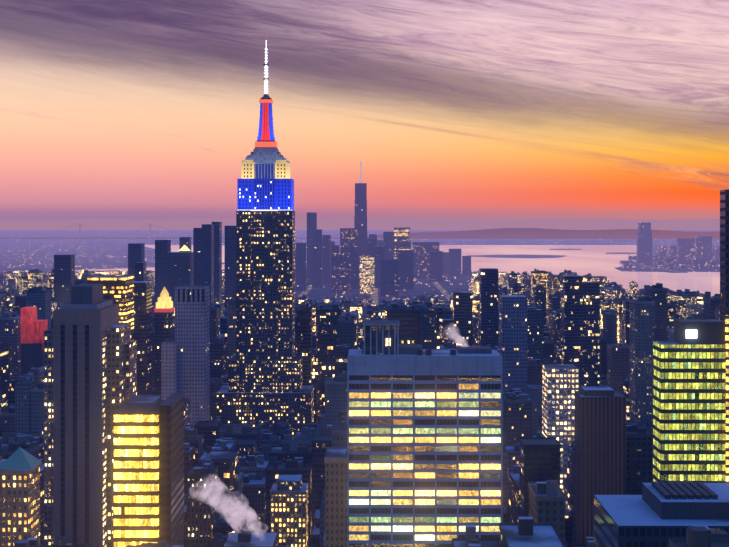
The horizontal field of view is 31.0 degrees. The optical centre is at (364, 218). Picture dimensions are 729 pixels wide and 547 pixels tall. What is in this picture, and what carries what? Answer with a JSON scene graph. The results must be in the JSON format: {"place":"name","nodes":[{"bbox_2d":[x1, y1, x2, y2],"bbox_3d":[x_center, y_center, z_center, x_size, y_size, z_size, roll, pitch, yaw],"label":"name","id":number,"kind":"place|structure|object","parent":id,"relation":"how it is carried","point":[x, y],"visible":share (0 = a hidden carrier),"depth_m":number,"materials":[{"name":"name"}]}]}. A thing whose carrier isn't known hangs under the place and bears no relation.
{"place":"outdoors","nodes":[
{"label":"outdoors","id":0,"kind":"place"},
{"bbox_2d":[21,307,36,343],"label":"red block","id":1,"kind":"structure","parent":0,"point":[28,315],"depth_m":1499.25,"materials":[{"name":"red"}]},
{"bbox_2d":[4,223,224,240],"bbox_3d":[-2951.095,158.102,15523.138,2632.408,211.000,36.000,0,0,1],"label":"suspension bridge","id":2,"kind":"structure","parent":0,"point":[80,235],"depth_m":15511.04,"materials":[{"name":"metal"}]},
{"bbox_2d":[75,265,224,270],"bbox_3d":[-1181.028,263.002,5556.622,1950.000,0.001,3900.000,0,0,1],"label":"water","id":3,"kind":"structure","parent":0,"point":[150,268],"depth_m":6810.37,"materials":[{"name":"purple"}]},
{"bbox_2d":[161,286,167,293],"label":"roof spire","id":4,"kind":"structure","parent":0,"point":[164,291],"depth_m":1357.22,"materials":[{"name":"gold metal"}]},
{"bbox_2d":[190,476,268,537],"bbox_3d":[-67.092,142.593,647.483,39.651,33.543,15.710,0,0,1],"label":"steam plume","id":5,"kind":"object","parent":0,"point":[240,508],"visible":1,"depth_m":647.47,"materials":[{"name":"white"}]},
{"bbox_2d":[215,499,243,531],"bbox_3d":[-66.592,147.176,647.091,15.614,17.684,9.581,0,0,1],"label":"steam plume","id":6,"kind":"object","parent":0,"point":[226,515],"visible":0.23,"depth_m":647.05,"materials":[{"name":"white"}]},
{"bbox_2d":[224,530,276,546],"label":"rooftop","id":7,"kind":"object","parent":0,"point":[245,538],"depth_m":646.03,"materials":[{"name":"grey concrete"}]},
{"bbox_2d":[0,230,719,306],"bbox_3d":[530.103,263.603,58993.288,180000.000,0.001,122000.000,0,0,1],"label":"ground","id":8,"kind":"structure","parent":0,"point":[24,254],"depth_m":11656.47,"materials":[{"name":"grey"}]},
{"bbox_2d":[21,343,43,373],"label":"building","id":9,"kind":"structure","parent":8,"relation":"on","point":[32,355],"depth_m":1499.20,"materials":[{"name":"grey brick"}]},
{"bbox_2d":[31,320,47,349],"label":"red block","id":10,"kind":"structure","parent":9,"relation":"attached to","point":[39,328],"depth_m":1504.15,"materials":[{"name":"red"}]},
{"bbox_2d":[216,210,313,434],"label":"skyscraper","id":11,"kind":"structure","parent":8,"relation":"on","point":[265,372],"depth_m":1294.86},
{"bbox_2d":[237,40,293,210],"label":"empire state crown","id":12,"kind":"object","parent":11,"relation":"on","point":[265,182],"visible":1,"depth_m":1297.56},
{"bbox_2d":[0,189,728,546],"bbox_3d":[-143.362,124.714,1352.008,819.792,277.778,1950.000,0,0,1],"label":"foreground buildings","id":13,"kind":"structure","parent":8,"relation":"on","point":[424,447],"depth_m":595.73,"materials":[{"name":"concrete"}]},
{"bbox_2d":[0,447,41,469],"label":"pyramid roof","id":14,"kind":"structure","parent":13,"relation":"on","point":[19,458],"depth_m":622.80,"materials":[{"name":"teal metal"}]},
{"bbox_2d":[154,307,174,311],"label":"ledge","id":15,"kind":"object","parent":13,"relation":"on","point":[172,309],"visible":0.86,"depth_m":1347.35,"materials":[{"name":"red"}]},
{"bbox_2d":[156,301,172,307],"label":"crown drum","id":16,"kind":"object","parent":15,"relation":"on","point":[164,304],"visible":0.86,"depth_m":1348.62,"materials":[{"name":"gold metal"}]},
{"bbox_2d":[158,297,170,301],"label":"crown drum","id":17,"kind":"object","parent":16,"relation":"on","point":[164,299],"visible":0.86,"depth_m":1351.62,"materials":[{"name":"gold metal"}]},
{"bbox_2d":[686,330,696,337],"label":"sign","id":18,"kind":"object","parent":13,"relation":"attached to","point":[691,333],"visible":1,"depth_m":515.10,"materials":[{"name":"white"}]},
{"bbox_2d":[0,269,728,546],"bbox_3d":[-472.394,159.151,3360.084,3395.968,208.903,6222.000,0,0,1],"label":"city buildings","id":19,"kind":"structure","parent":8,"relation":"on","point":[249,463],"depth_m":1156.57,"materials":[{"name":"concrete"}]},
{"bbox_2d":[179,245,190,250],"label":"roof","id":20,"kind":"structure","parent":19,"relation":"on","point":[184,248],"depth_m":3001.99,"materials":[{"name":"gold metal"}]},
{"bbox_2d":[128,183,719,307],"bbox_3d":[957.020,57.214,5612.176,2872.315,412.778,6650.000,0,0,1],"label":"distant skyscrapers","id":21,"kind":"structure","parent":8,"relation":"on","point":[391,263],"depth_m":4896.19,"materials":[{"name":"concrete"}]},
{"bbox_2d":[0,218,719,229],"bbox_3d":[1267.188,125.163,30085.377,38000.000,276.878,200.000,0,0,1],"label":"hills","id":22,"kind":"structure","parent":0,"point":[372,224],"depth_m":30105.06,"materials":[{"name":"purple"}]},
{"bbox_2d":[0,228,719,238],"bbox_3d":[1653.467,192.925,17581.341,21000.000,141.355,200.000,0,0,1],"label":"staten island hills","id":23,"kind":"structure","parent":0,"point":[520,233],"depth_m":17571.70,"materials":[{"name":"purple"}]},
{"bbox_2d":[0,0,728,218],"label":"sky","id":24,"kind":"structure","parent":0,"point":[110,109],"materials":[{"name":"orange"}]},
{"bbox_2d":[145,245,719,296],"bbox_3d":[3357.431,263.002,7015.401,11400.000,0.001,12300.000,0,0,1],"label":"harbour water","id":25,"kind":"structure","parent":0,"point":[595,260],"depth_m":7725.04,"materials":[{"name":"purple"}]},
{"bbox_2d":[606,252,636,253],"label":"island","id":26,"kind":"structure","parent":25,"relation":"on","point":[621,253],"depth_m":9861.21,"materials":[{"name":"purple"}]},
{"bbox_2d":[443,323,469,346],"bbox_3d":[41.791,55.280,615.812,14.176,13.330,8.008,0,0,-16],"label":"steam plume","id":27,"kind":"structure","parent":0,"point":[455,336],"depth_m":615.01,"materials":[{"name":"white"}]},
{"bbox_2d":[467,254,565,257],"bbox_3d":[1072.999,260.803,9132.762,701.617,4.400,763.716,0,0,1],"label":"island","id":28,"kind":"structure","parent":0,"point":[525,256],"depth_m":9007.12,"materials":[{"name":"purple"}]},
{"bbox_2d":[550,249,581,249],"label":"island","id":29,"kind":"structure","parent":0,"point":[565,249],"depth_m":11152.48,"materials":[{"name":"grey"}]},
{"bbox_2d":[615,243,719,272],"bbox_3d":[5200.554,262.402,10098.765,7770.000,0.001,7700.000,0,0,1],"label":"jersey land","id":30,"kind":"structure","parent":0,"point":[651,268],"depth_m":6931.62,"materials":[{"name":"purple"}]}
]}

